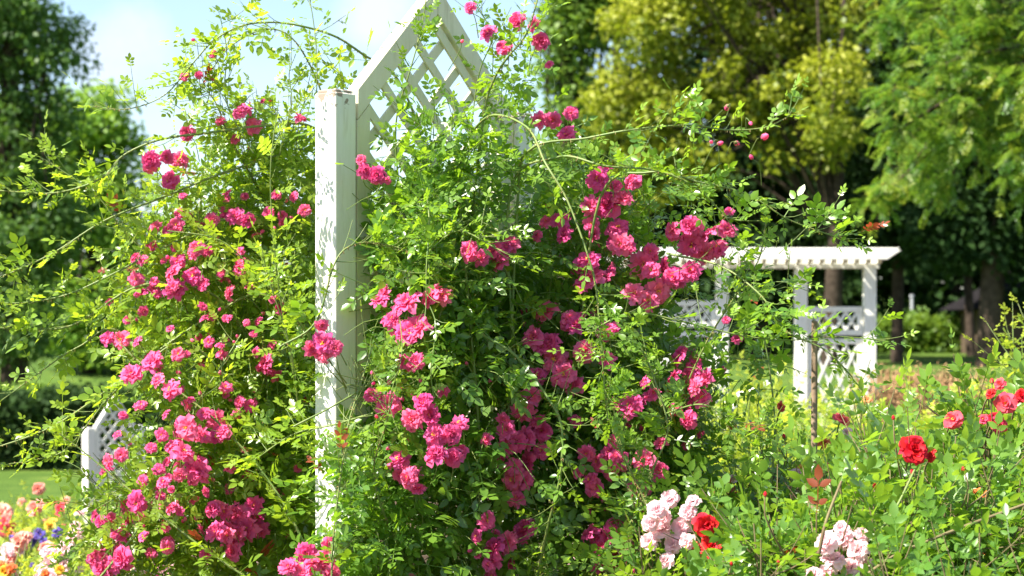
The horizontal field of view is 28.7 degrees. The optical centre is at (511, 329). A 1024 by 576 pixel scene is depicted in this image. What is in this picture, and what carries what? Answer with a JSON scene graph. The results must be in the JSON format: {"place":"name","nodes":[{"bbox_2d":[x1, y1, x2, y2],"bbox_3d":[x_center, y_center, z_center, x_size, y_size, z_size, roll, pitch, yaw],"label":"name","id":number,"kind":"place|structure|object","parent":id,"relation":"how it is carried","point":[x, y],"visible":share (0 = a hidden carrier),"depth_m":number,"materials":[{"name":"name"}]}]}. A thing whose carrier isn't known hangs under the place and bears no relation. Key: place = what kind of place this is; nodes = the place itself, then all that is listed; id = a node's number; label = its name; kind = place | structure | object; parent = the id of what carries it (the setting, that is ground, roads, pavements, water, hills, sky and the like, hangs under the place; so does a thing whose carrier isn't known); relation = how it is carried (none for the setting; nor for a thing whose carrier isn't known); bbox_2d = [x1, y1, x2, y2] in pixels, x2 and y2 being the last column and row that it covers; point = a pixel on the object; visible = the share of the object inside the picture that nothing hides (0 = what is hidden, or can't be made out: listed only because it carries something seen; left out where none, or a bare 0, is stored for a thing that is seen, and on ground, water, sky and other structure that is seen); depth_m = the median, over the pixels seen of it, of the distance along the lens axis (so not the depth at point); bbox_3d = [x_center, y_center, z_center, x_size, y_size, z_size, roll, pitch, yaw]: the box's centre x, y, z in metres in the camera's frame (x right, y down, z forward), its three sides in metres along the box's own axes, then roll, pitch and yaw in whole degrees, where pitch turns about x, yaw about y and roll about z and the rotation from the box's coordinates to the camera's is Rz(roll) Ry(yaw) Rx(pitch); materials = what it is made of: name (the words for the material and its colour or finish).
{"place":"outdoors","nodes":[
{"label":"outdoors","id":0,"kind":"place"},
{"bbox_2d":[0,0,962,288],"label":"sky","id":1,"kind":"structure","parent":0,"point":[136,27],"materials":[{"name":"white"}]},
{"bbox_2d":[374,467,605,574],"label":"flower bed soil","id":2,"kind":"structure","parent":0,"point":[424,556],"depth_m":14.41,"materials":[{"name":"brown soil"}]},
{"bbox_2d":[0,525,82,575],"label":"flowering plant","id":3,"kind":"object","parent":2,"relation":"on","point":[9,569],"visible":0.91,"depth_m":8.78,"materials":[{"name":"yellow plant"}]},
{"bbox_2d":[0,480,88,568],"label":"flowering plant","id":4,"kind":"object","parent":2,"relation":"on","point":[6,511],"visible":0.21,"depth_m":12.21,"materials":[{"name":"pink plant"}]},
{"bbox_2d":[0,527,88,572],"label":"flowering plant","id":5,"kind":"object","parent":2,"relation":"on","point":[39,532],"visible":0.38,"depth_m":10.80,"materials":[{"name":"purple plant"}]},
{"bbox_2d":[5,482,93,546],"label":"flowering plant","id":6,"kind":"object","parent":2,"relation":"on","point":[39,489],"visible":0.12,"depth_m":13.21,"materials":[{"name":"pink plant"}]},
{"bbox_2d":[0,508,106,575],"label":"flowering plant","id":7,"kind":"object","parent":2,"relation":"on","point":[13,547],"visible":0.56,"depth_m":9.73,"materials":[{"name":"pink plant"}]},
{"bbox_2d":[0,491,109,573],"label":"flowering plant","id":8,"kind":"object","parent":2,"relation":"on","point":[51,524],"visible":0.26,"depth_m":11.45,"materials":[{"name":"yellow plant"}]},
{"bbox_2d":[13,500,109,575],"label":"flowering plant","id":9,"kind":"object","parent":2,"relation":"on","point":[45,551],"visible":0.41,"depth_m":9.02,"materials":[{"name":"white plant"}]},
{"bbox_2d":[9,480,152,570],"bbox_3d":[-2.692,1.524,13.000,1.309,1.143,1.146,0,0,0],"label":"flowering plant","id":10,"kind":"object","parent":2,"relation":"on","point":[67,498],"visible":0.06,"depth_m":12.84,"materials":[{"name":"green plant"}]},
{"bbox_2d":[49,529,176,575],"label":"flowering plant","id":11,"kind":"object","parent":2,"relation":"on","point":[85,565],"visible":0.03,"depth_m":8.96,"materials":[{"name":"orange plant"}]},
{"bbox_2d":[82,396,144,525],"bbox_3d":[-4.629,2.226,23.269,0.110,2.948,0.830,0,0,42],"label":"garden trellis","id":12,"kind":"object","parent":2,"relation":"on","point":[91,441],"visible":0.24,"depth_m":23.07,"materials":[{"name":"white paint"}]},
{"bbox_2d":[79,521,221,575],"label":"flowering plant","id":13,"kind":"object","parent":2,"relation":"on","point":[152,562],"visible":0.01,"depth_m":8.38,"materials":[{"name":"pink plant"}]},
{"bbox_2d":[315,0,533,575],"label":"garden trellis","id":14,"kind":"object","parent":2,"relation":"on","point":[344,134],"visible":0.34,"depth_m":6.12,"materials":[{"name":"white paint"}]},
{"bbox_2d":[0,0,420,575],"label":"climbing rose","id":15,"kind":"object","parent":14,"relation":"attached to","point":[232,421],"visible":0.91,"depth_m":6.39,"materials":[{"name":"green plant"}]},
{"bbox_2d":[272,0,919,575],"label":"climbing rose","id":16,"kind":"object","parent":14,"relation":"attached to","point":[452,316],"visible":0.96,"depth_m":6.07,"materials":[{"name":"green plant"}]},
{"bbox_2d":[534,525,608,575],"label":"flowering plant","id":17,"kind":"object","parent":2,"relation":"on","point":[604,574],"depth_m":8.16,"materials":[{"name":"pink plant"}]},
{"bbox_2d":[540,438,794,575],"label":"rose bush","id":18,"kind":"object","parent":2,"relation":"on","point":[658,523],"visible":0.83,"depth_m":5.76,"materials":[{"name":"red plant"}]},
{"bbox_2d":[608,344,793,519],"bbox_3d":[0.945,0.839,10.923,1.406,1.525,1.458,0,0,0],"label":"leafy plant","id":19,"kind":"object","parent":2,"relation":"on","point":[741,400],"visible":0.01,"depth_m":10.94,"materials":[{"name":"green plant"}]},
{"bbox_2d":[599,248,900,436],"bbox_3d":[2.333,0.333,20.641,3.185,2.333,0.952,0,0,0],"label":"white pergola","id":20,"kind":"object","parent":2,"relation":"on","point":[868,263],"visible":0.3,"depth_m":20.44,"materials":[{"name":"paint"}]},
{"bbox_2d":[669,363,837,528],"bbox_3d":[0.965,0.832,9.570,1.153,1.423,1.148,0,0,-15],"label":"leafy plant","id":21,"kind":"object","parent":2,"relation":"on","point":[784,413],"visible":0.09,"depth_m":9.42,"materials":[{"name":"green plant"}]},
{"bbox_2d":[686,308,834,575],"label":"rose bush","id":22,"kind":"object","parent":2,"relation":"on","point":[752,498],"visible":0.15,"depth_m":6.64,"materials":[{"name":"green plant"}]},
{"bbox_2d":[625,446,929,575],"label":"rose bush","id":23,"kind":"object","parent":2,"relation":"on","point":[737,537],"visible":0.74,"depth_m":5.05,"materials":[{"name":"green plant"}]},
{"bbox_2d":[702,350,868,450],"bbox_3d":[1.548,0.827,12.523,1.308,1.410,1.604,0,0,23],"label":"leafy plant","id":24,"kind":"object","parent":2,"relation":"on","point":[802,404],"visible":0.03,"depth_m":12.38,"materials":[{"name":"green plant"}]},
{"bbox_2d":[706,367,902,490],"bbox_3d":[1.475,0.859,10.597,1.256,1.345,1.263,0,0,0],"label":"leafy plant","id":25,"kind":"object","parent":2,"relation":"on","point":[788,409],"visible":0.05,"depth_m":10.52,"materials":[{"name":"green plant"}]},
{"bbox_2d":[811,321,817,526],"bbox_3d":[0.914,0.786,6.100,0.037,1.629,0.023,0,0,0],"label":"garden stake","id":26,"kind":"object","parent":2,"relation":"on","point":[814,372],"visible":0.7,"depth_m":6.09,"materials":[{"name":"brown wood"}]},
{"bbox_2d":[711,400,936,527],"bbox_3d":[1.129,0.894,7.038,1.040,1.323,1.016,0,0,-18],"label":"rose bush","id":27,"kind":"object","parent":2,"relation":"on","point":[837,417],"visible":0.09,"depth_m":6.81,"materials":[{"name":"green plant"}]},
{"bbox_2d":[684,413,994,575],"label":"rose bush","id":28,"kind":"object","parent":2,"relation":"on","point":[836,543],"visible":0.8,"depth_m":5.08,"materials":[{"name":"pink plant"}]},
{"bbox_2d":[776,399,934,459],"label":"leafy plant","id":29,"kind":"object","parent":2,"relation":"on","point":[804,422],"depth_m":11.13,"materials":[{"name":"green plant"}]},
{"bbox_2d":[732,390,985,567],"bbox_3d":[1.128,0.864,6.365,0.960,1.336,1.103,0,0,-39],"label":"rose bush","id":30,"kind":"object","parent":2,"relation":"on","point":[789,492],"visible":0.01,"depth_m":6.41,"materials":[{"name":"green plant"}]},
{"bbox_2d":[842,366,896,447],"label":"dried plant","id":31,"kind":"object","parent":2,"relation":"on","point":[873,391],"visible":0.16,"depth_m":18.39,"materials":[{"name":"beige plant"}]},
{"bbox_2d":[719,347,1023,575],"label":"rose bush","id":32,"kind":"object","parent":2,"relation":"on","point":[914,451],"visible":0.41,"depth_m":5.34,"materials":[{"name":"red plant"}]},
{"bbox_2d":[863,363,903,421],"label":"dried plant","id":33,"kind":"object","parent":2,"relation":"on","point":[878,380],"visible":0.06,"depth_m":19.97,"materials":[{"name":"beige plant"}]},
{"bbox_2d":[876,360,894,422],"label":"dried plant","id":34,"kind":"object","parent":2,"relation":"on","point":[888,376],"visible":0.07,"depth_m":21.62,"materials":[{"name":"beige plant"}]},
{"bbox_2d":[768,378,1015,496],"bbox_3d":[1.539,0.860,7.956,1.164,1.342,1.226,0,0,0],"label":"rose bush","id":35,"kind":"object","parent":2,"relation":"on","point":[913,390],"visible":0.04,"depth_m":8.13,"materials":[{"name":"green plant"}]},
{"bbox_2d":[880,361,926,410],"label":"dried plant","id":36,"kind":"object","parent":2,"relation":"on","point":[900,397],"visible":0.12,"depth_m":19.23,"materials":[{"name":"beige plant"}]},
{"bbox_2d":[891,371,927,416],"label":"dried plant","id":37,"kind":"object","parent":2,"relation":"on","point":[897,400],"visible":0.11,"depth_m":19.02,"materials":[{"name":"beige plant"}]},
{"bbox_2d":[898,363,930,407],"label":"dried plant","id":38,"kind":"object","parent":2,"relation":"on","point":[920,364],"visible":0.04,"depth_m":19.77,"materials":[{"name":"beige plant"}]},
{"bbox_2d":[910,362,946,414],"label":"dried plant","id":39,"kind":"object","parent":2,"relation":"on","point":[926,391],"visible":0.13,"depth_m":19.18,"materials":[{"name":"beige plant"}]},
{"bbox_2d":[871,385,989,435],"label":"leafy plant","id":40,"kind":"object","parent":2,"relation":"on","point":[951,406],"visible":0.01,"depth_m":11.85,"materials":[{"name":"green plant"}]},
{"bbox_2d":[909,365,952,415],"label":"dried plant","id":41,"kind":"object","parent":2,"relation":"on","point":[937,380],"visible":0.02,"depth_m":19.84,"materials":[{"name":"beige plant"}]},
{"bbox_2d":[841,455,1023,575],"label":"rose bush","id":42,"kind":"object","parent":2,"relation":"on","point":[893,522],"visible":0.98,"depth_m":4.72,"materials":[{"name":"green plant"}]},
{"bbox_2d":[914,373,965,417],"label":"dried plant","id":43,"kind":"object","parent":2,"relation":"on","point":[946,383],"visible":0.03,"depth_m":17.05,"materials":[{"name":"beige plant"}]},
{"bbox_2d":[859,325,1023,563],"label":"rose bush","id":44,"kind":"object","parent":2,"relation":"on","point":[1004,402],"visible":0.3,"depth_m":6.05,"materials":[{"name":"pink plant"}]},
{"bbox_2d":[868,352,1023,466],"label":"rose bush","id":45,"kind":"object","parent":2,"relation":"on","point":[932,407],"depth_m":9.08,"materials":[{"name":"green plant"}]},
{"bbox_2d":[935,361,959,392],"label":"dried plant","id":46,"kind":"object","parent":2,"relation":"on","point":[949,376],"visible":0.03,"depth_m":21.84,"materials":[{"name":"beige plant"}]},
{"bbox_2d":[882,424,1023,575],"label":"rose bush","id":47,"kind":"object","parent":2,"relation":"on","point":[994,482],"visible":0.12,"depth_m":5.40,"materials":[{"name":"green plant"}]},
{"bbox_2d":[888,376,1023,430],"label":"leafy plant","id":48,"kind":"object","parent":2,"relation":"on","point":[911,388],"depth_m":11.32,"materials":[{"name":"green plant"}]},
{"bbox_2d":[947,371,980,396],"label":"dried plant","id":49,"kind":"object","parent":2,"relation":"on","point":[953,382],"visible":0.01,"depth_m":19.79,"materials":[{"name":"beige plant"}]},
{"bbox_2d":[954,363,995,414],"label":"dried plant","id":50,"kind":"object","parent":2,"relation":"on","point":[979,379],"visible":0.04,"depth_m":19.61,"materials":[{"name":"beige plant"}]},
{"bbox_2d":[962,292,1023,456],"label":"young shrub","id":51,"kind":"object","parent":2,"relation":"on","point":[1006,341],"visible":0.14,"depth_m":8.29,"materials":[{"name":"green plant"}]},
{"bbox_2d":[0,289,1023,542],"bbox_3d":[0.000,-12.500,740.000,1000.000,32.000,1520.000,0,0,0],"label":"lawn","id":52,"kind":"structure","parent":0,"point":[30,477],"depth_m":49.47,"materials":[{"name":"green plant"}]},
{"bbox_2d":[0,380,49,420],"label":"clipped hedge","id":53,"kind":"object","parent":52,"relation":"on","point":[16,386],"visible":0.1,"depth_m":62.09,"materials":[{"name":"green plant"}]},
{"bbox_2d":[0,0,105,385],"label":"tree","id":54,"kind":"object","parent":52,"relation":"on","point":[22,22],"visible":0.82,"depth_m":65.45,"materials":[{"name":"green plant"}]},
{"bbox_2d":[0,77,165,373],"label":"round tree","id":55,"kind":"object","parent":52,"relation":"on","point":[119,134],"visible":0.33,"depth_m":77.10,"materials":[{"name":"green plant"}]},
{"bbox_2d":[0,378,308,470],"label":"clipped hedge","id":56,"kind":"object","parent":52,"relation":"on","point":[38,409],"visible":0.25,"depth_m":49.98,"materials":[{"name":"green plant"}]},
{"bbox_2d":[128,203,314,345],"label":"round tree","id":57,"kind":"object","parent":52,"relation":"on","point":[173,306],"visible":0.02,"depth_m":99.18,"materials":[{"name":"green plant"}]},
{"bbox_2d":[308,143,534,315],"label":"round tree","id":58,"kind":"object","parent":52,"relation":"on","point":[419,205],"depth_m":108.92,"materials":[{"name":"green plant"}]},
{"bbox_2d":[522,0,629,303],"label":"tree","id":59,"kind":"object","parent":52,"relation":"on","point":[568,20],"visible":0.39,"depth_m":61.54,"materials":[{"name":"green plant"}]},
{"bbox_2d":[533,1,714,277],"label":"dark tree","id":60,"kind":"object","parent":52,"relation":"on","point":[630,75],"visible":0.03,"depth_m":82.81,"materials":[{"name":"green plant"}]},
{"bbox_2d":[540,0,907,358],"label":"dark tree","id":61,"kind":"object","parent":52,"relation":"on","point":[721,199],"visible":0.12,"depth_m":63.02,"materials":[{"name":"green plant"}]},
{"bbox_2d":[573,0,889,365],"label":"yellowing tree","id":62,"kind":"object","parent":52,"relation":"on","point":[827,136],"visible":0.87,"depth_m":54.41,"materials":[{"name":"green plant"}]},
{"bbox_2d":[591,277,878,355],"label":"clipped hedge","id":63,"kind":"object","parent":52,"relation":"on","point":[853,294],"visible":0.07,"depth_m":69.93,"materials":[{"name":"green plant"}]},
{"bbox_2d":[656,1,848,281],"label":"dark tree","id":64,"kind":"object","parent":52,"relation":"on","point":[700,63],"visible":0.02,"depth_m":82.28,"materials":[{"name":"green plant"}]},
{"bbox_2d":[773,11,956,317],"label":"dark tree","id":65,"kind":"object","parent":52,"relation":"on","point":[880,302],"visible":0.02,"depth_m":82.24,"materials":[{"name":"green plant"}]},
{"bbox_2d":[786,309,961,352],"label":"clipped hedge","id":66,"kind":"object","parent":52,"relation":"on","point":[932,336],"visible":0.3,"depth_m":75.89,"materials":[{"name":"green plant"}]},
{"bbox_2d":[783,0,974,361],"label":"dark tree","id":67,"kind":"object","parent":52,"relation":"on","point":[859,172],"visible":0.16,"depth_m":59.20,"materials":[{"name":"green plant"}]},
{"bbox_2d":[910,295,913,314],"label":"garden post","id":68,"kind":"object","parent":52,"relation":"on","point":[911,303],"visible":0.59,"depth_m":79.95,"materials":[{"name":"white wood"}]},
{"bbox_2d":[876,36,979,319],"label":"dark tree","id":69,"kind":"object","parent":52,"relation":"on","point":[953,285],"visible":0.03,"depth_m":83.07,"materials":[{"name":"green plant"}]},
{"bbox_2d":[840,0,1023,239],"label":"locust tree","id":70,"kind":"object","parent":52,"relation":"on","point":[1000,85],"visible":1,"depth_m":26.04,"materials":[{"name":"green plant"}]},
{"bbox_2d":[883,124,1010,355],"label":"dark tree","id":71,"kind":"object","parent":52,"relation":"on","point":[969,317],"depth_m":68.98,"materials":[{"name":"brown plant"}]},
{"bbox_2d":[887,0,1023,366],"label":"dark tree","id":72,"kind":"object","parent":52,"relation":"on","point":[978,232],"visible":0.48,"depth_m":53.50,"materials":[{"name":"green plant"}]},
{"bbox_2d":[940,266,980,296],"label":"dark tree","id":73,"kind":"object","parent":52,"relation":"on","point":[976,276],"visible":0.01,"depth_m":83.67,"materials":[{"name":"green plant"}]},
{"bbox_2d":[938,272,1023,355],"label":"garden building","id":74,"kind":"structure","parent":52,"relation":"on","point":[958,305],"depth_m":71.20,"materials":[{"name":"tile"}]}
]}

